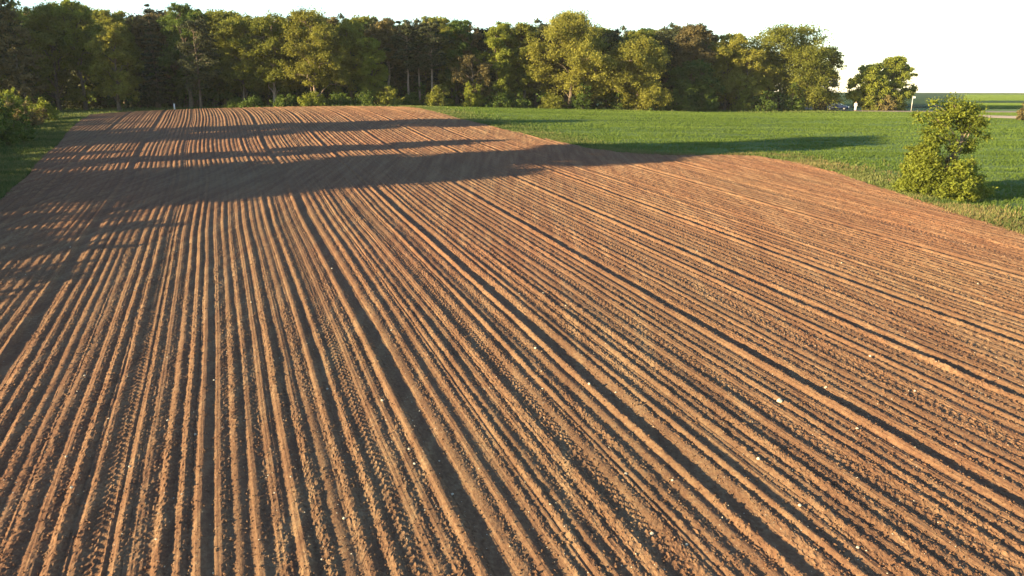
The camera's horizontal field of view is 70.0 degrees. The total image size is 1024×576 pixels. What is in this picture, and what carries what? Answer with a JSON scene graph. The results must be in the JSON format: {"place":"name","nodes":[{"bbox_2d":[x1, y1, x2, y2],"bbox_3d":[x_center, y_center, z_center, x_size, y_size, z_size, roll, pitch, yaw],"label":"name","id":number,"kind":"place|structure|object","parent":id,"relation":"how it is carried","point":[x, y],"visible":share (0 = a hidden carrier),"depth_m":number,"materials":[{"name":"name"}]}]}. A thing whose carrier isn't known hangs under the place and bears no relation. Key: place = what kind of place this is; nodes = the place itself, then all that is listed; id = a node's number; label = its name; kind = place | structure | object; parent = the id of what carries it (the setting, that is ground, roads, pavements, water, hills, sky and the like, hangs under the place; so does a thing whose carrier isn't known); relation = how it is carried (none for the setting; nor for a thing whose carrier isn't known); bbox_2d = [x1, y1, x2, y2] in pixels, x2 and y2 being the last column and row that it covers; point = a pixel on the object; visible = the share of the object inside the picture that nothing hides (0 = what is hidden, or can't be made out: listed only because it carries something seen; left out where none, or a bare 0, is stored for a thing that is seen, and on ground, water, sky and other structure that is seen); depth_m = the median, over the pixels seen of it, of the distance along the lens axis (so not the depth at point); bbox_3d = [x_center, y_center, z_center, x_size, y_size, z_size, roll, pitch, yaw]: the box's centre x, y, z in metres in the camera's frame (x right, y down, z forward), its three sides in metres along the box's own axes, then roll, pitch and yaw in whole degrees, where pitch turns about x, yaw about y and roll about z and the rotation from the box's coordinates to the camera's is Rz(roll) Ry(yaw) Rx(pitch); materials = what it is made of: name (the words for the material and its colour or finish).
{"place":"outdoors","nodes":[
{"label":"outdoors","id":0,"kind":"place"},
{"bbox_2d":[0,106,1023,575],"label":"ploughed field","id":1,"kind":"structure","parent":0,"point":[298,146],"depth_m":24.40,"materials":[{"name":"soil"}]},
{"bbox_2d":[0,146,1023,575],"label":"soil clods","id":2,"kind":"object","parent":1,"relation":"on","point":[550,382],"visible":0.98,"depth_m":21.64,"materials":[{"name":"soil"}]},
{"bbox_2d":[2,178,1023,574],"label":"pebbles","id":3,"kind":"object","parent":1,"relation":"on","point":[524,374],"visible":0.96,"depth_m":21.82,"materials":[{"name":"stone"}]},
{"bbox_2d":[0,92,1023,219],"bbox_3d":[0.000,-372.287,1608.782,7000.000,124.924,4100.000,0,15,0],"label":"ground","id":4,"kind":"structure","parent":0,"point":[899,149],"depth_m":82.27,"materials":[{"name":"green plant"}]},
{"bbox_2d":[0,93,31,127],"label":"shrub","id":5,"kind":"object","parent":4,"relation":"on","point":[12,111],"visible":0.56,"depth_m":89.63,"materials":[{"name":"green plant"}]},
{"bbox_2d":[0,87,31,114],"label":"shrub","id":6,"kind":"object","parent":4,"relation":"on","point":[7,91],"visible":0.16,"depth_m":100.46,"materials":[{"name":"green plant"}]},
{"bbox_2d":[0,111,35,146],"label":"shrub","id":7,"kind":"object","parent":4,"relation":"on","point":[13,134],"visible":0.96,"depth_m":76.24,"materials":[{"name":"green plant"}]},
{"bbox_2d":[0,0,45,99],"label":"spruce tree","id":8,"kind":"object","parent":4,"relation":"on","point":[26,70],"visible":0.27,"depth_m":120.77,"materials":[{"name":"green plant"}]},
{"bbox_2d":[0,0,46,83],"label":"broadleaf tree","id":9,"kind":"object","parent":4,"relation":"on","point":[11,4],"visible":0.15,"depth_m":124.86,"materials":[{"name":"green plant"}]},
{"bbox_2d":[0,8,48,94],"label":"broadleaf tree","id":10,"kind":"object","parent":4,"relation":"on","point":[23,32],"visible":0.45,"depth_m":120.51,"materials":[{"name":"green plant"}]},
{"bbox_2d":[0,47,49,103],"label":"broadleaf tree","id":11,"kind":"object","parent":4,"relation":"on","point":[18,74],"visible":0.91,"depth_m":116.57,"materials":[{"name":"green plant"}]},
{"bbox_2d":[4,100,48,125],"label":"shrub","id":12,"kind":"object","parent":4,"relation":"on","point":[38,120],"visible":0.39,"depth_m":93.51,"materials":[{"name":"green plant"}]},
{"bbox_2d":[27,97,61,120],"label":"shrub","id":13,"kind":"object","parent":4,"relation":"on","point":[52,113],"visible":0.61,"depth_m":99.63,"materials":[{"name":"green plant"}]},
{"bbox_2d":[19,0,94,109],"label":"broadleaf tree","id":14,"kind":"object","parent":4,"relation":"on","point":[45,39],"visible":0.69,"depth_m":129.09,"materials":[{"name":"green plant"}]},
{"bbox_2d":[46,0,106,109],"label":"broadleaf tree","id":15,"kind":"object","parent":4,"relation":"on","point":[67,38],"visible":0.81,"depth_m":131.23,"materials":[{"name":"green plant"}]},
{"bbox_2d":[60,7,109,103],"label":"broadleaf tree","id":16,"kind":"object","parent":4,"relation":"on","point":[88,76],"visible":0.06,"depth_m":141.26,"materials":[{"name":"green plant"}]},
{"bbox_2d":[62,7,111,108],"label":"spruce tree","id":17,"kind":"object","parent":4,"relation":"on","point":[80,105],"visible":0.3,"depth_m":141.77,"materials":[{"name":"green plant"}]},
{"bbox_2d":[83,22,144,110],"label":"broadleaf tree","id":18,"kind":"object","parent":4,"relation":"on","point":[112,38],"visible":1,"depth_m":124.46,"materials":[{"name":"green plant"}]},
{"bbox_2d":[87,8,146,107],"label":"broadleaf tree","id":19,"kind":"object","parent":4,"relation":"on","point":[103,17],"visible":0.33,"depth_m":138.05,"materials":[{"name":"green plant"}]},
{"bbox_2d":[126,18,153,107],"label":"spruce tree","id":20,"kind":"object","parent":4,"relation":"on","point":[141,102],"visible":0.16,"depth_m":143.74,"materials":[{"name":"green plant"}]},
{"bbox_2d":[125,13,176,106],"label":"broadleaf tree","id":21,"kind":"object","parent":4,"relation":"on","point":[134,24],"visible":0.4,"depth_m":140.64,"materials":[{"name":"green plant"}]},
{"bbox_2d":[138,4,178,107],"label":"spruce tree","id":22,"kind":"object","parent":4,"relation":"on","point":[157,98],"visible":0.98,"depth_m":134.52,"materials":[{"name":"green plant"}]},
{"bbox_2d":[148,14,178,106],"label":"broadleaf tree","id":23,"kind":"object","parent":4,"relation":"on","point":[154,39],"visible":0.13,"depth_m":140.93,"materials":[{"name":"green plant"}]},
{"bbox_2d":[146,12,204,106],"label":"broadleaf tree","id":24,"kind":"object","parent":4,"relation":"on","point":[162,21],"visible":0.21,"depth_m":138.91,"materials":[{"name":"green plant"}]},
{"bbox_2d":[156,1,203,106],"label":"pine tree","id":25,"kind":"object","parent":4,"relation":"on","point":[184,35],"visible":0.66,"depth_m":131.50,"materials":[{"name":"green plant"}]},
{"bbox_2d":[168,7,216,106],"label":"broadleaf tree","id":26,"kind":"object","parent":4,"relation":"on","point":[192,17],"visible":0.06,"depth_m":138.15,"materials":[{"name":"green plant"}]},
{"bbox_2d":[173,16,222,108],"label":"broadleaf tree","id":27,"kind":"object","parent":4,"relation":"on","point":[200,36],"visible":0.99,"depth_m":126.44,"materials":[{"name":"green plant"}]},
{"bbox_2d":[177,10,232,106],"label":"broadleaf tree","id":28,"kind":"object","parent":4,"relation":"on","point":[208,68],"visible":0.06,"depth_m":139.05,"materials":[{"name":"green plant"}]},
{"bbox_2d":[197,9,242,104],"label":"broadleaf tree","id":29,"kind":"object","parent":4,"relation":"on","point":[215,17],"visible":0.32,"depth_m":137.87,"materials":[{"name":"green plant"}]},
{"bbox_2d":[222,97,242,107],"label":"shrub","id":30,"kind":"object","parent":4,"relation":"on","point":[235,102],"visible":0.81,"depth_m":128.08,"materials":[{"name":"green plant"}]},
{"bbox_2d":[208,13,267,100],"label":"broadleaf tree","id":31,"kind":"object","parent":4,"relation":"on","point":[230,45],"visible":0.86,"depth_m":129.67,"materials":[{"name":"green plant"}]},
{"bbox_2d":[239,95,268,107],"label":"shrub","id":32,"kind":"object","parent":4,"relation":"on","point":[252,101],"visible":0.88,"depth_m":126.75,"materials":[{"name":"green plant"}]},
{"bbox_2d":[245,14,290,104],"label":"broadleaf tree","id":33,"kind":"object","parent":4,"relation":"on","point":[268,91],"visible":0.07,"depth_m":139.74,"materials":[{"name":"green plant"}]},
{"bbox_2d":[243,9,301,102],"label":"broadleaf tree","id":34,"kind":"object","parent":4,"relation":"on","point":[269,37],"visible":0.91,"depth_m":129.15,"materials":[{"name":"green plant"}]},
{"bbox_2d":[269,93,299,106],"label":"shrub","id":35,"kind":"object","parent":4,"relation":"on","point":[288,100],"visible":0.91,"depth_m":126.48,"materials":[{"name":"green plant"}]},
{"bbox_2d":[297,90,325,106],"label":"shrub","id":36,"kind":"object","parent":4,"relation":"on","point":[311,99],"visible":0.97,"depth_m":126.12,"materials":[{"name":"green plant"}]},
{"bbox_2d":[278,5,355,95],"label":"broadleaf tree","id":37,"kind":"object","parent":4,"relation":"on","point":[318,31],"visible":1,"depth_m":127.50,"materials":[{"name":"green plant"}]},
{"bbox_2d":[326,91,352,105],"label":"shrub","id":38,"kind":"object","parent":4,"relation":"on","point":[336,98],"visible":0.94,"depth_m":128.91,"materials":[{"name":"green plant"}]},
{"bbox_2d":[321,18,376,99],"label":"broadleaf tree","id":39,"kind":"object","parent":4,"relation":"on","point":[348,30],"visible":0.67,"depth_m":131.87,"materials":[{"name":"green plant"}]},
{"bbox_2d":[350,89,376,105],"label":"shrub","id":40,"kind":"object","parent":4,"relation":"on","point":[365,99],"visible":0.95,"depth_m":129.51,"materials":[{"name":"green plant"}]},
{"bbox_2d":[356,37,390,102],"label":"broadleaf tree","id":41,"kind":"object","parent":4,"relation":"on","point":[379,78],"visible":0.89,"depth_m":132.16,"materials":[{"name":"green plant"}]},
{"bbox_2d":[352,17,398,101],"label":"pine tree","id":42,"kind":"object","parent":4,"relation":"on","point":[374,21],"visible":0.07,"depth_m":140.57,"materials":[{"name":"green plant"}]},
{"bbox_2d":[364,17,405,101],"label":"pine tree","id":43,"kind":"object","parent":4,"relation":"on","point":[386,30],"visible":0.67,"depth_m":135.55,"materials":[{"name":"green plant"}]},
{"bbox_2d":[375,82,404,105],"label":"shrub","id":44,"kind":"object","parent":4,"relation":"on","point":[384,97],"visible":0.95,"depth_m":130.61,"materials":[{"name":"green plant"}]},
{"bbox_2d":[382,41,410,98],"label":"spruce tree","id":45,"kind":"object","parent":4,"relation":"on","point":[394,83],"visible":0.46,"depth_m":142.22,"materials":[{"name":"green plant"}]},
{"bbox_2d":[384,19,425,93],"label":"pine tree","id":46,"kind":"object","parent":4,"relation":"on","point":[407,64],"visible":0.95,"depth_m":134.27,"materials":[{"name":"green plant"}]},
{"bbox_2d":[14,78,796,110],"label":"undergrowth","id":47,"kind":"object","parent":4,"relation":"on","point":[229,95],"visible":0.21,"depth_m":140.57,"materials":[{"name":"green plant"}]},
{"bbox_2d":[400,92,422,105],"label":"shrub","id":48,"kind":"object","parent":4,"relation":"on","point":[413,99],"visible":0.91,"depth_m":133.83,"materials":[{"name":"green plant"}]},
{"bbox_2d":[396,24,436,102],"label":"pine tree","id":49,"kind":"object","parent":4,"relation":"on","point":[417,41],"visible":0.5,"depth_m":135.72,"materials":[{"name":"green plant"}]},
{"bbox_2d":[0,102,842,155],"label":"meadow grass","id":50,"kind":"structure","parent":4,"relation":"on","point":[70,111],"depth_m":129.13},
{"bbox_2d":[399,17,448,101],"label":"pine tree","id":51,"kind":"object","parent":4,"relation":"on","point":[414,76],"visible":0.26,"depth_m":141.90,"materials":[{"name":"green plant"}]},
{"bbox_2d":[410,19,455,90],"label":"pine tree","id":52,"kind":"object","parent":4,"relation":"on","point":[431,29],"visible":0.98,"depth_m":135.15,"materials":[{"name":"green plant"}]},
{"bbox_2d":[419,14,450,90],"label":"broadleaf tree","id":53,"kind":"object","parent":4,"relation":"on","point":[443,20],"visible":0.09,"depth_m":145.95,"materials":[{"name":"green plant"}]},
{"bbox_2d":[423,82,452,105],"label":"shrub","id":54,"kind":"object","parent":4,"relation":"on","point":[436,98],"visible":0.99,"depth_m":133.05,"materials":[{"name":"green plant"}]},
{"bbox_2d":[421,20,454,102],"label":"spruce tree","id":55,"kind":"object","parent":4,"relation":"on","point":[436,79],"visible":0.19,"depth_m":142.80,"materials":[{"name":"green plant"}]},
{"bbox_2d":[433,23,470,103],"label":"broadleaf tree","id":56,"kind":"object","parent":4,"relation":"on","point":[441,75],"visible":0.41,"depth_m":139.76,"materials":[{"name":"green plant"}]},
{"bbox_2d":[433,18,479,103],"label":"broadleaf tree","id":57,"kind":"object","parent":4,"relation":"on","point":[461,26],"visible":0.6,"depth_m":138.29,"materials":[{"name":"green plant"}]},
{"bbox_2d":[457,32,484,86],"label":"broadleaf tree","id":58,"kind":"object","parent":4,"relation":"on","point":[477,36],"visible":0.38,"depth_m":138.99,"materials":[{"name":"green plant"}]},
{"bbox_2d":[451,54,496,98],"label":"broadleaf tree","id":59,"kind":"object","parent":4,"relation":"on","point":[469,70],"visible":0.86,"depth_m":135.17,"materials":[{"name":"green plant"}]},
{"bbox_2d":[461,81,486,106],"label":"shrub","id":60,"kind":"object","parent":4,"relation":"on","point":[472,98],"visible":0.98,"depth_m":133.94,"materials":[{"name":"green plant"}]},
{"bbox_2d":[464,27,508,99],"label":"pine tree","id":61,"kind":"object","parent":4,"relation":"on","point":[482,45],"visible":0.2,"depth_m":140.44,"materials":[{"name":"green plant"}]},
{"bbox_2d":[471,20,518,98],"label":"broadleaf tree","id":62,"kind":"object","parent":4,"relation":"on","point":[493,40],"visible":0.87,"depth_m":137.00,"materials":[{"name":"green plant"}]},
{"bbox_2d":[482,91,511,107],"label":"shrub","id":63,"kind":"object","parent":4,"relation":"on","point":[495,100],"visible":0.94,"depth_m":134.59,"materials":[{"name":"green plant"}]},
{"bbox_2d":[0,105,1023,233],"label":"verge grass","id":64,"kind":"structure","parent":4,"relation":"on","point":[18,172],"depth_m":69.59,"materials":[{"name":"plant"}]},
{"bbox_2d":[507,91,533,107],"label":"shrub","id":65,"kind":"object","parent":4,"relation":"on","point":[520,102],"visible":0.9,"depth_m":135.78,"materials":[{"name":"green plant"}]},
{"bbox_2d":[505,20,547,98],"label":"broadleaf tree","id":66,"kind":"object","parent":4,"relation":"on","point":[526,30],"visible":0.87,"depth_m":137.91,"materials":[{"name":"green plant"}]},
{"bbox_2d":[524,35,551,106],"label":"broadleaf tree","id":67,"kind":"object","parent":4,"relation":"on","point":[542,39],"visible":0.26,"depth_m":140.18,"materials":[{"name":"green plant"}]},
{"bbox_2d":[537,92,566,108],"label":"shrub","id":68,"kind":"object","parent":4,"relation":"on","point":[553,103],"visible":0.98,"depth_m":135.55,"materials":[{"name":"green plant"}]},
{"bbox_2d":[543,36,580,107],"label":"broadleaf tree","id":69,"kind":"object","parent":4,"relation":"on","point":[559,67],"visible":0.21,"depth_m":140.60,"materials":[{"name":"green plant"}]},
{"bbox_2d":[520,6,618,108],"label":"broadleaf tree","id":70,"kind":"object","parent":4,"relation":"on","point":[570,28],"visible":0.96,"depth_m":134.40,"materials":[{"name":"green plant"}]},
{"bbox_2d":[570,81,592,108],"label":"shrub","id":71,"kind":"object","parent":4,"relation":"on","point":[580,102],"visible":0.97,"depth_m":135.54,"materials":[{"name":"green plant"}]},
{"bbox_2d":[563,27,614,107],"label":"broadleaf tree","id":72,"kind":"object","parent":4,"relation":"on","point":[603,45],"visible":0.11,"depth_m":142.47,"materials":[{"name":"green plant"}]},
{"bbox_2d":[587,28,630,107],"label":"pine tree","id":73,"kind":"object","parent":4,"relation":"on","point":[614,37],"visible":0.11,"depth_m":142.34,"materials":[{"name":"green plant"}]},
{"bbox_2d":[609,90,629,109],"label":"shrub","id":74,"kind":"object","parent":4,"relation":"on","point":[614,105],"visible":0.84,"depth_m":138.07,"materials":[{"name":"green plant"}]},
{"bbox_2d":[594,34,673,110],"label":"broadleaf tree","id":75,"kind":"object","parent":4,"relation":"on","point":[637,72],"visible":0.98,"depth_m":134.40,"materials":[{"name":"green plant"}]},
{"bbox_2d":[627,29,672,95],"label":"broadleaf tree","id":76,"kind":"object","parent":4,"relation":"on","point":[639,33],"visible":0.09,"depth_m":146.60,"materials":[{"name":"green plant"}]},
{"bbox_2d":[653,26,677,83],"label":"pine tree","id":77,"kind":"object","parent":4,"relation":"on","point":[660,35],"visible":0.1,"depth_m":148.47,"materials":[{"name":"green plant"}]},
{"bbox_2d":[656,28,692,103],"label":"pine tree","id":78,"kind":"object","parent":4,"relation":"on","point":[668,42],"visible":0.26,"depth_m":148.15,"materials":[{"name":"green plant"}]},
{"bbox_2d":[664,84,696,110],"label":"shrub","id":79,"kind":"object","parent":4,"relation":"on","point":[679,102],"visible":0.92,"depth_m":138.51,"materials":[{"name":"green plant"}]},
{"bbox_2d":[662,59,725,108],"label":"broadleaf tree","id":80,"kind":"object","parent":4,"relation":"on","point":[686,72],"visible":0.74,"depth_m":140.49,"materials":[{"name":"green plant"}]},
{"bbox_2d":[670,22,717,83],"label":"broadleaf tree","id":81,"kind":"object","parent":4,"relation":"on","point":[690,39],"visible":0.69,"depth_m":142.52,"materials":[{"name":"green plant"}]},
{"bbox_2d":[690,89,719,111],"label":"shrub","id":82,"kind":"object","parent":4,"relation":"on","point":[706,103],"visible":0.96,"depth_m":139.73,"materials":[{"name":"green plant"}]},
{"bbox_2d":[402,103,1023,223],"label":"wheat","id":83,"kind":"object","parent":4,"relation":"on","point":[689,117],"visible":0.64,"depth_m":90.01,"materials":[{"name":"plant"}]},
{"bbox_2d":[704,31,756,109],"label":"broadleaf tree","id":84,"kind":"object","parent":4,"relation":"on","point":[732,45],"visible":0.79,"depth_m":144.58,"materials":[{"name":"green plant"}]},
{"bbox_2d":[729,82,753,110],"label":"shrub","id":85,"kind":"object","parent":4,"relation":"on","point":[741,102],"visible":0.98,"depth_m":143.59,"materials":[{"name":"green plant"}]},
{"bbox_2d":[717,45,781,109],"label":"broadleaf tree","id":86,"kind":"object","parent":4,"relation":"on","point":[754,59],"visible":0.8,"depth_m":144.14,"materials":[{"name":"green plant"}]},
{"bbox_2d":[749,91,777,111],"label":"shrub","id":87,"kind":"object","parent":4,"relation":"on","point":[758,105],"visible":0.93,"depth_m":142.38,"materials":[{"name":"green plant"}]},
{"bbox_2d":[724,20,850,110],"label":"broadleaf tree","id":88,"kind":"object","parent":4,"relation":"on","point":[791,51],"visible":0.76,"depth_m":145.02,"materials":[{"name":"green plant"}]},
{"bbox_2d":[778,82,805,110],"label":"shrub","id":89,"kind":"object","parent":4,"relation":"on","point":[791,102],"visible":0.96,"depth_m":145.42,"materials":[{"name":"green plant"}]},
{"bbox_2d":[784,44,846,109],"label":"broadleaf tree","id":90,"kind":"object","parent":4,"relation":"on","point":[836,56],"visible":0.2,"depth_m":149.26,"materials":[{"name":"green plant"}]},
{"bbox_2d":[630,150,1023,234],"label":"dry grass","id":91,"kind":"structure","parent":4,"relation":"on","point":[981,210],"depth_m":46.94,"materials":[{"name":"plant"}]},
{"bbox_2d":[843,62,898,107],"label":"broadleaf tree","id":92,"kind":"object","parent":4,"relation":"on","point":[871,79],"visible":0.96,"depth_m":146.95,"materials":[{"name":"green plant"}]},
{"bbox_2d":[861,93,884,110],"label":"shrub","id":93,"kind":"object","parent":4,"relation":"on","point":[872,108],"visible":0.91,"depth_m":146.07,"materials":[{"name":"green plant"}]},
{"bbox_2d":[867,95,897,110],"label":"shrub","id":94,"kind":"object","parent":4,"relation":"on","point":[890,106],"visible":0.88,"depth_m":145.62,"materials":[{"name":"green plant"}]},
{"bbox_2d":[887,94,907,110],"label":"shrub","id":95,"kind":"object","parent":4,"relation":"on","point":[900,105],"visible":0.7,"depth_m":146.59,"materials":[{"name":"green plant"}]},
{"bbox_2d":[879,54,919,102],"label":"broadleaf tree","id":96,"kind":"object","parent":4,"relation":"on","point":[894,66],"visible":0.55,"depth_m":148.08,"materials":[{"name":"green plant"}]},
{"bbox_2d":[890,130,946,195],"bbox_3d":[29.078,-8.658,51.410,4.032,4.702,4.089,-10,18,-33],"label":"shrub","id":97,"kind":"object","parent":4,"relation":"on","point":[926,165],"visible":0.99,"depth_m":50.59,"materials":[{"name":"green plant"}]},
{"bbox_2d":[908,91,1001,171],"bbox_3d":[30.677,-9.966,51.035,6.229,7.450,3.544,0,15,0],"label":"broadleaf tree","id":98,"kind":"object","parent":4,"relation":"on","point":[964,116],"visible":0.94,"depth_m":50.36,"materials":[{"name":"green plant"}]},
{"bbox_2d":[933,155,997,202],"bbox_3d":[31.000,-7.327,49.927,4.265,3.521,5.223,8,17,27],"label":"shrub","id":99,"kind":"object","parent":4,"relation":"on","point":[963,180],"visible":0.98,"depth_m":49.24,"materials":[{"name":"green plant"}]},
{"bbox_2d":[963,94,1023,108],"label":"wheat","id":100,"kind":"object","parent":4,"relation":"on","point":[998,97],"visible":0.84,"depth_m":266.46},
{"bbox_2d":[2,0,1023,92],"label":"sky","id":101,"kind":"structure","parent":0,"point":[960,46],"materials":[{"name":"white"}]},
{"bbox_2d":[781,93,957,106],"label":"dark crop field","id":102,"kind":"structure","parent":0,"point":[920,99],"depth_m":263.11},
{"bbox_2d":[954,93,1023,102],"bbox_3d":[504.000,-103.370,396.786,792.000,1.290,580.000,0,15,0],"label":"light crop field","id":103,"kind":"structure","parent":0,"point":[962,94],"depth_m":504.75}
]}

